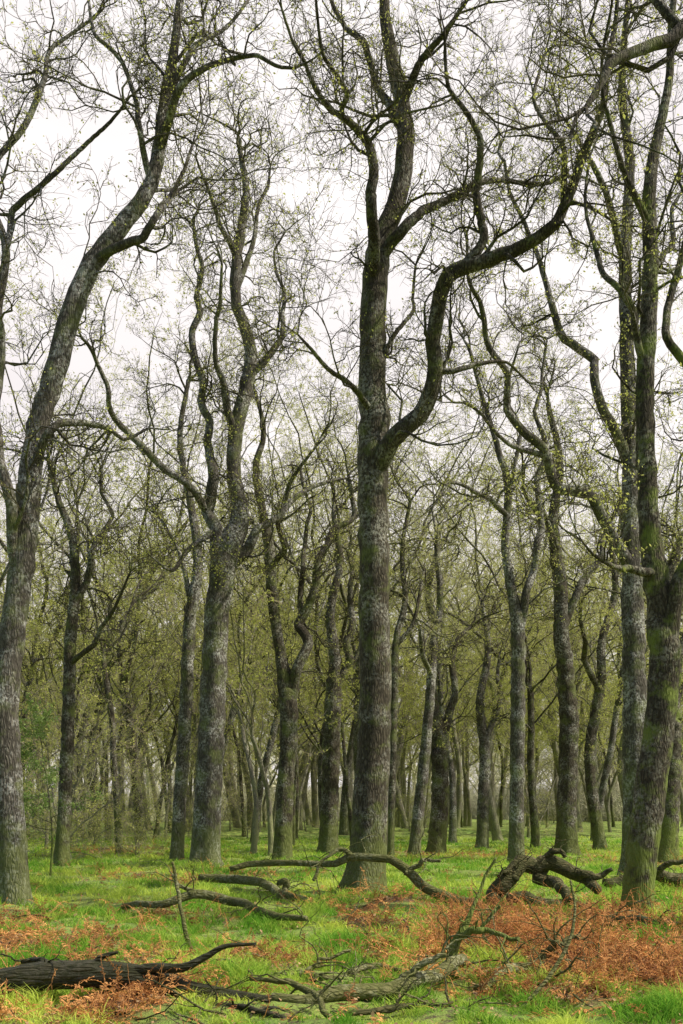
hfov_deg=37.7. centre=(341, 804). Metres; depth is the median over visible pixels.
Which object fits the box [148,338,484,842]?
oak tree
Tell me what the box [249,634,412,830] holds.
oak tree
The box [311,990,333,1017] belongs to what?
fallen branch
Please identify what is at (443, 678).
oak tree
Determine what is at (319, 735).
oak tree
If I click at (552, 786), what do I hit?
oak tree
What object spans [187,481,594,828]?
oak tree
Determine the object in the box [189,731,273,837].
hawthorn bush
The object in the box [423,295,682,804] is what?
oak tree
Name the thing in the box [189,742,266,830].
hawthorn bush
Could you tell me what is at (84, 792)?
oak tree
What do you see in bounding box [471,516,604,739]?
oak tree
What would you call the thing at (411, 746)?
oak tree
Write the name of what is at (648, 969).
dead bracken
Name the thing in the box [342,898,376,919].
fallen stick
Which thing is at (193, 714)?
oak tree
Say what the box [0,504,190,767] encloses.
oak tree
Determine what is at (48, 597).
oak tree
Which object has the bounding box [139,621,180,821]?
oak tree
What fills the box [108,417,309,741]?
oak tree
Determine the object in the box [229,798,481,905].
fallen branch
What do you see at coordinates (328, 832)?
oak tree
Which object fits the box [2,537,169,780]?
oak tree
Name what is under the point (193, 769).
oak tree
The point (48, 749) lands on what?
oak tree
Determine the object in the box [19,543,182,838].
oak tree
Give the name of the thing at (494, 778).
oak tree
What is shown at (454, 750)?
oak tree
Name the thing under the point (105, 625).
oak tree
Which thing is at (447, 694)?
oak tree
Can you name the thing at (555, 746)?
oak tree
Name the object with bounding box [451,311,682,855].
oak tree
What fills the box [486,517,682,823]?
oak tree
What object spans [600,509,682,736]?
oak tree
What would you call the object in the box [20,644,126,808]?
oak tree
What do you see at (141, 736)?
oak tree
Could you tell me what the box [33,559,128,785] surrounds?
oak tree
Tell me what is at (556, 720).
oak tree
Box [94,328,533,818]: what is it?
oak tree
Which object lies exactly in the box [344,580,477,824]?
oak tree
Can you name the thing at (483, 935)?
fallen stick
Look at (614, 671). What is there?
oak tree
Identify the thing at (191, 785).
oak tree
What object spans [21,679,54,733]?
oak tree
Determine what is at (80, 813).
hawthorn bush
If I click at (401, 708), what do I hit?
oak tree
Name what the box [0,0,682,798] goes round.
sky
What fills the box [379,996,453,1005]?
fallen stick
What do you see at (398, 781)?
oak tree
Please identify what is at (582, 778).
oak tree
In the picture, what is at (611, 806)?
oak tree
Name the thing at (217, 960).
fallen stick
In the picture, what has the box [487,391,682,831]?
oak tree
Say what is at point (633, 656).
oak tree
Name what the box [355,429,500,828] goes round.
oak tree
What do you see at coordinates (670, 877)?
fallen log
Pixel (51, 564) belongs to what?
oak tree
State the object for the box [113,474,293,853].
oak tree
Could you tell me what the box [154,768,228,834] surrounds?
hawthorn bush
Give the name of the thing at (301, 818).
oak tree
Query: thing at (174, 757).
oak tree
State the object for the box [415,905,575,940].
fallen branch
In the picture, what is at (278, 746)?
oak tree
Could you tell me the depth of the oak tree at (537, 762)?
78.16 m
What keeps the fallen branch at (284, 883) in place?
on the ground at (470, 831)
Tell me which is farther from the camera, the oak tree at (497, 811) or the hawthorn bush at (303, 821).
the oak tree at (497, 811)
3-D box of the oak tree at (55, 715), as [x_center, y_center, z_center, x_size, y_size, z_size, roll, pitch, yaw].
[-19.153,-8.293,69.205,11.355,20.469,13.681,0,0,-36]
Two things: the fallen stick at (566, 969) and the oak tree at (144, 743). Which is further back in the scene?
the oak tree at (144, 743)
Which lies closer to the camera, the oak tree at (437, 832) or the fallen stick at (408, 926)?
the fallen stick at (408, 926)
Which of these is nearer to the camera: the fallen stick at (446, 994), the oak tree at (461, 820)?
the fallen stick at (446, 994)
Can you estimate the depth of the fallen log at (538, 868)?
15.95 m
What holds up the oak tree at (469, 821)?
on the ground at (470, 831)
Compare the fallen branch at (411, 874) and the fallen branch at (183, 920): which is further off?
the fallen branch at (411, 874)
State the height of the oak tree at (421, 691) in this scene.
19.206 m
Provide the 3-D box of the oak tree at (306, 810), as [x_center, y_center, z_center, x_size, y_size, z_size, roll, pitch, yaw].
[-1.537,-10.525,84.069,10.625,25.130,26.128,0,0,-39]
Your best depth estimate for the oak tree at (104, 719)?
75.81 m
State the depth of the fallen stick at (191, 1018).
7.26 m
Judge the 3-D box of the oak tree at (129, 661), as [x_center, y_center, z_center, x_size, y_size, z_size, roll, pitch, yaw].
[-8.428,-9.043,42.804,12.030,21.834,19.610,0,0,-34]
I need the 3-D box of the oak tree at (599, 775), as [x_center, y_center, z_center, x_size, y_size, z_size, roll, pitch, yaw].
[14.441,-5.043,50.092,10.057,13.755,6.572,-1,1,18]
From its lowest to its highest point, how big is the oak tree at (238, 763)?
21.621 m
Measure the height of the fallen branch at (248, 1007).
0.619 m
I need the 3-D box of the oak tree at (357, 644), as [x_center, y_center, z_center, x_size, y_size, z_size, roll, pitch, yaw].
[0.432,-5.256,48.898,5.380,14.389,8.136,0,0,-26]
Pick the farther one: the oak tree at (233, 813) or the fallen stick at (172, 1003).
the oak tree at (233, 813)
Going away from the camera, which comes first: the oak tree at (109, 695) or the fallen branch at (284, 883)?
the fallen branch at (284, 883)
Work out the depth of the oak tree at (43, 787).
73.72 m
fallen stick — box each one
[0,914,51,918]
[131,969,225,1015]
[134,988,228,1023]
[162,953,198,962]
[166,941,193,962]
[167,1006,204,1023]
[203,958,236,968]
[203,971,232,1004]
[205,975,263,997]
[207,922,263,951]
[285,976,337,1023]
[309,988,335,998]
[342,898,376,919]
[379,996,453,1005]
[380,988,435,1006]
[389,906,423,938]
[402,911,420,942]
[423,948,471,1006]
[435,979,505,989]
[450,1000,522,1011]
[459,949,527,968]
[482,933,492,949]
[554,941,595,976]
[570,969,608,1019]
[619,970,642,1004]
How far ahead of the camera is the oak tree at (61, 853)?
26.22 m
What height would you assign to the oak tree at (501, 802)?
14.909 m
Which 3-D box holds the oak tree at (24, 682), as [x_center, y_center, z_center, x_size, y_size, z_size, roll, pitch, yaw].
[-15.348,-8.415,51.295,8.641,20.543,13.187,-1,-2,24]
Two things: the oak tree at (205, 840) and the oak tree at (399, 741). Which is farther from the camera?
the oak tree at (399, 741)
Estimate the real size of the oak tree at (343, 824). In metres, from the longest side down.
24.347 x 15.654 x 15.584 m
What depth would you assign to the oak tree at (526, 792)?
50.58 m
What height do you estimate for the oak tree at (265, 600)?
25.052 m
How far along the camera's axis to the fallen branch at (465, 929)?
9.36 m
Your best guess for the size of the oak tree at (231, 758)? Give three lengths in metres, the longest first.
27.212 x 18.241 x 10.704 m
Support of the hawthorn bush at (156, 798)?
on the ground at (470, 831)
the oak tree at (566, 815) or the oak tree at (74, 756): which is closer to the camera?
the oak tree at (566, 815)
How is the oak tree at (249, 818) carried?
on the ground at (470, 831)
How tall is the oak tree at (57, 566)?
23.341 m
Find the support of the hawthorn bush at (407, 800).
on the ground at (470, 831)
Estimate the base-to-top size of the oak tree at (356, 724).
22.701 m
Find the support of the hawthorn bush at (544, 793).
on the ground at (470, 831)
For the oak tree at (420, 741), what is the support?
on the ground at (470, 831)
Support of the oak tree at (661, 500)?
on the ground at (470, 831)
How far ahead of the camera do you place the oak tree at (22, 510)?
16.50 m
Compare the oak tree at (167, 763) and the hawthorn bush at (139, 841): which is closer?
the hawthorn bush at (139, 841)
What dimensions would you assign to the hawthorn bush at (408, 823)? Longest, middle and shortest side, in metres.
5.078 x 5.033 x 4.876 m
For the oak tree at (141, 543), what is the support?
on the ground at (470, 831)
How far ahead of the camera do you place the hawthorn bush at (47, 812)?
31.51 m
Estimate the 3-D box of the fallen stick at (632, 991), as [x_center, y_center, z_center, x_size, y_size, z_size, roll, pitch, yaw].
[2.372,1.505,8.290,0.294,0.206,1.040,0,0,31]
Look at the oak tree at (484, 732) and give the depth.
38.29 m
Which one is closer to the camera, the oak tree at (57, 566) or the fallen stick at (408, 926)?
the fallen stick at (408, 926)
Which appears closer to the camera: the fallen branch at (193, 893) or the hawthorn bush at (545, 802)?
the fallen branch at (193, 893)
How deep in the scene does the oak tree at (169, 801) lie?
44.94 m
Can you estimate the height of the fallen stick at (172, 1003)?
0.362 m
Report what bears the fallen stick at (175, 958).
on the ground at (470, 831)
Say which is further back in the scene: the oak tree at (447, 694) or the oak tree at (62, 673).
the oak tree at (447, 694)
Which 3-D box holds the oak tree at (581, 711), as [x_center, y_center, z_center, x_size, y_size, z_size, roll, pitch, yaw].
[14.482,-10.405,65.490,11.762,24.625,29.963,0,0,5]
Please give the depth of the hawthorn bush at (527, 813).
45.77 m
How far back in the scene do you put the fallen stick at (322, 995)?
8.00 m
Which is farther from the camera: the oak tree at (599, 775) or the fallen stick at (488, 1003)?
the oak tree at (599, 775)
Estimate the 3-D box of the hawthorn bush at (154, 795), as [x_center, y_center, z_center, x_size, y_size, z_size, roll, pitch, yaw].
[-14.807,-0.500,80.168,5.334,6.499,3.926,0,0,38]
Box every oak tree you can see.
[0,0,511,905]
[0,208,185,646]
[0,279,226,837]
[0,287,240,840]
[0,305,319,838]
[0,340,232,836]
[0,362,215,865]
[0,372,76,671]
[0,386,202,677]
[0,412,244,788]
[0,457,178,672]
[0,460,352,830]
[0,462,138,805]
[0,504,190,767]
[0,507,200,832]
[0,508,165,755]
[0,517,165,826]
[0,592,119,719]
[0,614,60,771]
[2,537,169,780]
[2,567,83,640]
[3,26,436,866]
[4,465,353,830]
[18,612,179,848]
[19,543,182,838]
[20,534,160,828]
[20,562,166,766]
[20,637,202,844]
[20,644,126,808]
[20,690,59,805]
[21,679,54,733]
[25,693,74,785]
[28,606,81,805]
[30,427,255,853]
[31,616,61,822]
[32,579,159,836]
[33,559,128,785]
[34,556,181,840]
[38,488,164,792]
[42,541,208,798]
[42,548,170,824]
[46,420,357,855]
[46,593,93,804]
[52,350,274,764]
[56,502,206,829]
[56,568,180,821]
[63,478,340,827]
[83,609,147,815]
[88,596,203,757]
[91,577,233,837]
[92,517,325,828]
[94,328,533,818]
[95,584,203,832]
[97,498,274,822]
[99,307,241,860]
[99,502,284,766]
[106,451,329,832]
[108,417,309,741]
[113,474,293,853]
[115,618,259,835]
[117,641,275,838]
[119,433,444,733]
[126,368,410,829]
[132,359,472,755]
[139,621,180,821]
[140,363,442,839]
[147,598,195,773]
[147,667,264,823]
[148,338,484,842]
[158,698,243,824]
[160,637,312,831]
[161,435,571,776]
[172,256,573,777]
[173,506,327,812]
[174,484,359,844]
[178,616,284,836]
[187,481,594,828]
[187,483,348,829]
[189,576,234,801]
[193,701,271,809]
[195,0,682,894]
[201,443,331,738]
[202,571,350,764]
[211,318,443,859]
[224,621,272,820]
[225,593,303,783]
[225,685,316,826]
[228,457,496,784]
[234,428,470,809]
[237,330,563,834]
[248,469,426,827]
[249,608,419,767]
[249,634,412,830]
[254,543,417,825]
[254,662,398,823]
[264,384,552,842]
[266,553,349,774]
[279,316,646,840]
[279,409,422,853]
[291,549,424,743]
[296,582,448,837]
[304,421,501,826]
[322,565,434,741]
[331,397,488,855]
[334,388,646,847]
[337,0,682,875]
[341,530,508,825]
[341,612,445,777]
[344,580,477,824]
[347,544,504,818]
[347,663,417,758]
[353,0,682,228]
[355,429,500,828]
[388,259,620,862]
[389,440,474,855]
[390,463,525,854]
[390,564,461,809]
[391,520,472,826]
[392,434,563,832]
[392,466,645,773]
[392,590,461,752]
[395,555,497,825]
[397,538,503,775]
[397,652,476,827]
[398,552,549,836]
[399,629,550,827]
[399,653,503,782]
[410,492,592,783]
[417,481,606,804]
[421,677,478,826]
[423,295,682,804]
[425,418,682,710]
[430,460,647,790]
[433,525,600,822]
[434,423,621,830]
[435,550,537,823]
[439,0,682,912]
[448,584,547,819]
[450,423,646,744]
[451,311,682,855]
[451,542,620,742]
[454,634,548,836]
[456,534,551,848]
[458,619,542,826]
[460,584,606,827]
[468,562,552,750]
[468,655,548,799]
[469,508,620,805]
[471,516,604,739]
[474,414,682,636]
[484,431,680,767]
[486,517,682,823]
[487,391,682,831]
[490,355,682,712]
[494,610,592,753]
[495,628,580,771]
[498,535,615,826]
[505,691,613,827]
[509,631,621,773]
[514,364,682,843]
[533,477,677,849]
[534,616,649,833]
[540,660,618,822]
[546,543,648,820]
[553,633,621,826]
[569,523,682,787]
[570,561,646,753]
[577,681,622,788]
[578,623,682,831]
[578,628,682,778]
[583,580,682,748]
[589,656,621,751]
[600,481,682,725]
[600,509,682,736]
[658,496,682,862]
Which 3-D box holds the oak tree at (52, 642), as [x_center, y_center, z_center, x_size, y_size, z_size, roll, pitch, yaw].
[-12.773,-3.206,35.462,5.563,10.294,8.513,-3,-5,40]
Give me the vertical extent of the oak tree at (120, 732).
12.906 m
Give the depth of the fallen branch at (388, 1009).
7.73 m
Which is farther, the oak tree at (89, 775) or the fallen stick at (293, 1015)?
the oak tree at (89, 775)
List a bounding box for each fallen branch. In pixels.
[121,857,312,920]
[171,861,191,947]
[197,969,294,1019]
[198,853,317,901]
[218,920,507,1004]
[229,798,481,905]
[271,902,423,982]
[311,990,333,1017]
[330,974,503,1015]
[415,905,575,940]
[436,853,544,978]
[466,883,668,990]
[522,880,595,1006]
[595,893,682,930]
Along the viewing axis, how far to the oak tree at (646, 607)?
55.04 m
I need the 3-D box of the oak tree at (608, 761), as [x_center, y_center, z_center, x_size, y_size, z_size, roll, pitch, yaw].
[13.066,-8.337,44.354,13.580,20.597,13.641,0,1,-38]
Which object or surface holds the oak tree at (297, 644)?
on the ground at (470, 831)
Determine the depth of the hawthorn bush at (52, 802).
59.77 m
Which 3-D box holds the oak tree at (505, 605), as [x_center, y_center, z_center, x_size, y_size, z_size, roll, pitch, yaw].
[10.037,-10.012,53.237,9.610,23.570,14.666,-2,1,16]
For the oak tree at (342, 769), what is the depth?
83.36 m
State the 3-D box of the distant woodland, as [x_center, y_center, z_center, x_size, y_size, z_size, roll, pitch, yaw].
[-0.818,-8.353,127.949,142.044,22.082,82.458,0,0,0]
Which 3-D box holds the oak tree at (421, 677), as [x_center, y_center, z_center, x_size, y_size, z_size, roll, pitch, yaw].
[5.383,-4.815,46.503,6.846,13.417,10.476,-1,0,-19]
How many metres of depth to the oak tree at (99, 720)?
33.92 m
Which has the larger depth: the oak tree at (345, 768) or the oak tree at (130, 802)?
the oak tree at (130, 802)
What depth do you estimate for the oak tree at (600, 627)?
64.68 m
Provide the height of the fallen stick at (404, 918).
0.328 m
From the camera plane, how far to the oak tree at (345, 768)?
41.48 m
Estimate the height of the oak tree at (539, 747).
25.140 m
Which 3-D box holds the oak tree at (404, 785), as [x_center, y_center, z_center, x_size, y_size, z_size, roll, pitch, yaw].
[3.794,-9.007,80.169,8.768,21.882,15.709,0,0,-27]
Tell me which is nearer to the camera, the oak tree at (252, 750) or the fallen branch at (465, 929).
the fallen branch at (465, 929)
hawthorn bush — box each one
[19,635,160,859]
[21,719,57,857]
[22,687,134,853]
[27,771,57,841]
[31,725,172,842]
[32,769,57,833]
[33,697,159,842]
[86,743,196,858]
[94,730,235,851]
[128,762,175,823]
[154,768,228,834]
[185,729,259,841]
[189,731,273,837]
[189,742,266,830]
[223,775,272,820]
[264,730,339,830]
[395,754,460,830]
[403,783,430,826]
[405,763,416,823]
[491,721,587,840]
[494,751,581,822]
[505,763,555,823]
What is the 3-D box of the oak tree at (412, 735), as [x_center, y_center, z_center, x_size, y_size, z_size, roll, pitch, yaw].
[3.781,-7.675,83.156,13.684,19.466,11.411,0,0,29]
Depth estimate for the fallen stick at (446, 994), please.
7.99 m
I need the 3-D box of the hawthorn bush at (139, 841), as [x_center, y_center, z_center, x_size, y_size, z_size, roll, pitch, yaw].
[-6.667,-0.149,36.268,3.596,5.525,4.945,0,0,40]
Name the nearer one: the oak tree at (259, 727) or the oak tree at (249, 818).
the oak tree at (249, 818)
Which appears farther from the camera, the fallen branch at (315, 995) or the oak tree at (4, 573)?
the oak tree at (4, 573)
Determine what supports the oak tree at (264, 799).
on the ground at (470, 831)
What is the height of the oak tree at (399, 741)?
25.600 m
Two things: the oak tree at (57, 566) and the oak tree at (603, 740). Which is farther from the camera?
the oak tree at (57, 566)
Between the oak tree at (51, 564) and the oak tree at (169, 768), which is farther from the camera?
the oak tree at (169, 768)
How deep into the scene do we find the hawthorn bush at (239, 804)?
74.84 m
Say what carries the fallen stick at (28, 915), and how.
on the ground at (470, 831)
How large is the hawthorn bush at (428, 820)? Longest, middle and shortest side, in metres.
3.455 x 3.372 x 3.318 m
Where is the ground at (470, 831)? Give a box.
[0,818,682,1023]
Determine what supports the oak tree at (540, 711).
on the ground at (470, 831)
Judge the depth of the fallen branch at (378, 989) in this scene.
8.33 m
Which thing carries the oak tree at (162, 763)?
on the ground at (470, 831)
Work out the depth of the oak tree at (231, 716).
47.24 m
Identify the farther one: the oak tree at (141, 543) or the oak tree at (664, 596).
the oak tree at (141, 543)
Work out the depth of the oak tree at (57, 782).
36.87 m
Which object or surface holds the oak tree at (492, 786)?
on the ground at (470, 831)
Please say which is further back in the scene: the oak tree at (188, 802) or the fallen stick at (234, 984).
the oak tree at (188, 802)
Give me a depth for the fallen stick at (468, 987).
8.69 m
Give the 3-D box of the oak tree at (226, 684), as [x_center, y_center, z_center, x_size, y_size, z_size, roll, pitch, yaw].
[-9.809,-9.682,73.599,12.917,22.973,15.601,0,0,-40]
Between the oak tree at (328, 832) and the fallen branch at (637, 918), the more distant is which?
the oak tree at (328, 832)
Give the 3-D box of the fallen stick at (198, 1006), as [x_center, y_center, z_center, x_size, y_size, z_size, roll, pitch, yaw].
[-1.301,1.415,7.538,0.870,0.335,0.228,0,0,20]
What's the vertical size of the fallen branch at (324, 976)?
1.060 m
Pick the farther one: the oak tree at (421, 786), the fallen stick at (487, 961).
the oak tree at (421, 786)
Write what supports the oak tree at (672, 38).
on the ground at (470, 831)
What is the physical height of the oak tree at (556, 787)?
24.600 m
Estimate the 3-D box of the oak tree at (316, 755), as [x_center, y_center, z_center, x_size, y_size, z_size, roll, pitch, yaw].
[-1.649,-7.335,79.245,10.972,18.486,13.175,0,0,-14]
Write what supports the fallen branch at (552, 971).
on the ground at (470, 831)
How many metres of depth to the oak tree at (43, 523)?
52.61 m
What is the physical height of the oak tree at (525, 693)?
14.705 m
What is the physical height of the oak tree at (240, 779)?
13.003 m
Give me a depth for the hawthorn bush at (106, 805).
29.52 m
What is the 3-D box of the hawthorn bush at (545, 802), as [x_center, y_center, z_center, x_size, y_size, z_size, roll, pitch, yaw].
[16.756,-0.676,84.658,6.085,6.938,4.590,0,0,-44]
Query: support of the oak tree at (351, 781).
on the ground at (470, 831)
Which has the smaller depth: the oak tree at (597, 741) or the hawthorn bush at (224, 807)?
the hawthorn bush at (224, 807)
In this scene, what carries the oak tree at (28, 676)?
on the ground at (470, 831)
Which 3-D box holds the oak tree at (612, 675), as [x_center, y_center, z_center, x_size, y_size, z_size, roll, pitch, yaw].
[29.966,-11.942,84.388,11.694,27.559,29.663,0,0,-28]
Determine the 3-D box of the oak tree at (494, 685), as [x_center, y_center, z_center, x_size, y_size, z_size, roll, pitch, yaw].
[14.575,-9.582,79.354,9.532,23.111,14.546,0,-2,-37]
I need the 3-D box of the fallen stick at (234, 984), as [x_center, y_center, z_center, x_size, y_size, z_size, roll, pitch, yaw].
[-0.756,1.422,7.794,0.266,0.274,0.842,0,0,-39]
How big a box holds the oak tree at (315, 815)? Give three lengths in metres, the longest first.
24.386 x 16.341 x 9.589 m
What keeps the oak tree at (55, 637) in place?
on the ground at (470, 831)
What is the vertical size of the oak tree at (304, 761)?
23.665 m
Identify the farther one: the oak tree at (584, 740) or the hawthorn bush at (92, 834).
the oak tree at (584, 740)
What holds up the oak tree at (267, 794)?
on the ground at (470, 831)
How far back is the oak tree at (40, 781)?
69.88 m
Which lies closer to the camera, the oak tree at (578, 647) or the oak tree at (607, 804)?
the oak tree at (607, 804)
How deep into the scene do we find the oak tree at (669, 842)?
27.49 m
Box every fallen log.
[0,942,271,1002]
[486,838,621,908]
[602,848,682,887]
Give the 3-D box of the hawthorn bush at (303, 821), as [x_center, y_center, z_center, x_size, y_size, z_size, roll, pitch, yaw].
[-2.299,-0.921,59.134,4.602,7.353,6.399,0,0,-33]
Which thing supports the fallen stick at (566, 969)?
on the ground at (470, 831)
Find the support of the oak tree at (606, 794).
on the ground at (470, 831)
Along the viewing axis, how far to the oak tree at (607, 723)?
72.87 m
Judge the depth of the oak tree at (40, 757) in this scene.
83.17 m
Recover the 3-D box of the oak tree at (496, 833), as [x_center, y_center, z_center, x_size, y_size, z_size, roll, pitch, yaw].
[5.546,-9.826,44.706,17.356,23.740,8.149,0,3,15]
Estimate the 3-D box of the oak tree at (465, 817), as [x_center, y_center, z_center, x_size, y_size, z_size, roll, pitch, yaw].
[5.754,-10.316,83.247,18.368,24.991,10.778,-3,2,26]
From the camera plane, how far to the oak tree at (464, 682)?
68.91 m
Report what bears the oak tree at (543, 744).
on the ground at (470, 831)
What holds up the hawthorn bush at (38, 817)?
on the ground at (470, 831)
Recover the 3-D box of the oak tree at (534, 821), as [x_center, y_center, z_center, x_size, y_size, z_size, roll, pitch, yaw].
[6.372,-7.397,42.423,13.639,18.767,14.807,0,0,1]
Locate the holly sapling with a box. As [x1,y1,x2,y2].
[19,692,105,875]
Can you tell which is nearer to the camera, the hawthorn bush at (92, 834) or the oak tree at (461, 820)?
the hawthorn bush at (92, 834)
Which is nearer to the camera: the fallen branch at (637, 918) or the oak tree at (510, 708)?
the fallen branch at (637, 918)
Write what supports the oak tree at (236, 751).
on the ground at (470, 831)
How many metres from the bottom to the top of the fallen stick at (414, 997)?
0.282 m
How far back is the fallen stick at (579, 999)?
7.88 m
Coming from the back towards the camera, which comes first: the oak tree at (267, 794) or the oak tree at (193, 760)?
the oak tree at (193, 760)
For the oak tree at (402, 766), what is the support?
on the ground at (470, 831)
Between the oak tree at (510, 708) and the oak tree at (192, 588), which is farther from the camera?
the oak tree at (510, 708)
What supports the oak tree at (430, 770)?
on the ground at (470, 831)
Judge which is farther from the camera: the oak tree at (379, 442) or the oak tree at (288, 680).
the oak tree at (288, 680)
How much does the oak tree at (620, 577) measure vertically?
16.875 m
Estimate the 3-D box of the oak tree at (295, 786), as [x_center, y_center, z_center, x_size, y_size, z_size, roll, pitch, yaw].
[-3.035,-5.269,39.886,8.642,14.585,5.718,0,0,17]
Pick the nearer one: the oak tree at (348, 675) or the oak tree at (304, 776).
the oak tree at (304, 776)
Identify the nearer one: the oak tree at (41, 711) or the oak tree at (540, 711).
the oak tree at (540, 711)
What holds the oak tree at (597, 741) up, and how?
on the ground at (470, 831)
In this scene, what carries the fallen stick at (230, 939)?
on the ground at (470, 831)
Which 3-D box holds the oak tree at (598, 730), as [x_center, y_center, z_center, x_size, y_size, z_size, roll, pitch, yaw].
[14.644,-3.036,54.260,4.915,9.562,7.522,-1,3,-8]
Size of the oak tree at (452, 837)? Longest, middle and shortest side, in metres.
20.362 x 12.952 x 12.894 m
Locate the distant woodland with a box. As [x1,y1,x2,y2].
[25,658,682,821]
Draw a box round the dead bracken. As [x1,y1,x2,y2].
[0,836,682,1023]
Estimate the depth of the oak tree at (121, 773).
67.45 m
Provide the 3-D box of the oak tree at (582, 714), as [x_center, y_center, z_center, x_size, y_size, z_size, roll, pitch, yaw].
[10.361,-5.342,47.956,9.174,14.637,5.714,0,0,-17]
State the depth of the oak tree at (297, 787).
44.92 m
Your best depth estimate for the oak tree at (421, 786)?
32.16 m
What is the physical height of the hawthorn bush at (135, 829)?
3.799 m
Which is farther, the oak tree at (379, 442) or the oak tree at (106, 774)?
the oak tree at (106, 774)
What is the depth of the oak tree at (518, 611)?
27.64 m
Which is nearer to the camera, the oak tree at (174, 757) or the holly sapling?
the holly sapling
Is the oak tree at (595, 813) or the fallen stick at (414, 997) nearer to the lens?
the fallen stick at (414, 997)
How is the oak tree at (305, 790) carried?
on the ground at (470, 831)
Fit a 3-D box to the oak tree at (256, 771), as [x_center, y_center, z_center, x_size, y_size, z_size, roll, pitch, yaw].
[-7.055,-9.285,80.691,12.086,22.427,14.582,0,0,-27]
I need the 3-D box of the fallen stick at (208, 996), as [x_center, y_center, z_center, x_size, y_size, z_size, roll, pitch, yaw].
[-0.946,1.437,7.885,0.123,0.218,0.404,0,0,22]
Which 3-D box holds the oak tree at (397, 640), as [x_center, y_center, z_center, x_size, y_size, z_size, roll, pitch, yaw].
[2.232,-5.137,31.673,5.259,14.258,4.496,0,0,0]
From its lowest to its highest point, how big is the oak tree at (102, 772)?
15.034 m
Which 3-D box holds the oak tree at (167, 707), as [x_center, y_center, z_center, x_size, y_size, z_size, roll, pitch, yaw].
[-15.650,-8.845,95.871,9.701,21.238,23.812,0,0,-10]
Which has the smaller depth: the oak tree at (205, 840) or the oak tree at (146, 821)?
the oak tree at (205, 840)
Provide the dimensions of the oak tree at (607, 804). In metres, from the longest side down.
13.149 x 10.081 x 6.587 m
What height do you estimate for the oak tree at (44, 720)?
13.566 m
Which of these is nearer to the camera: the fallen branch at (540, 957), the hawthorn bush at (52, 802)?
the fallen branch at (540, 957)
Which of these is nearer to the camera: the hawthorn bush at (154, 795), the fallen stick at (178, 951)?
the fallen stick at (178, 951)
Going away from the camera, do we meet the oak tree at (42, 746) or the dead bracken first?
the dead bracken
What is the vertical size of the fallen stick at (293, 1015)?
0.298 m
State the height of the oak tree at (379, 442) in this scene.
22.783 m
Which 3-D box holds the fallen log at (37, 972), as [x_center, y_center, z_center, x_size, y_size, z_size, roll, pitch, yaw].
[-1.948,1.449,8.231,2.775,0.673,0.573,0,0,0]

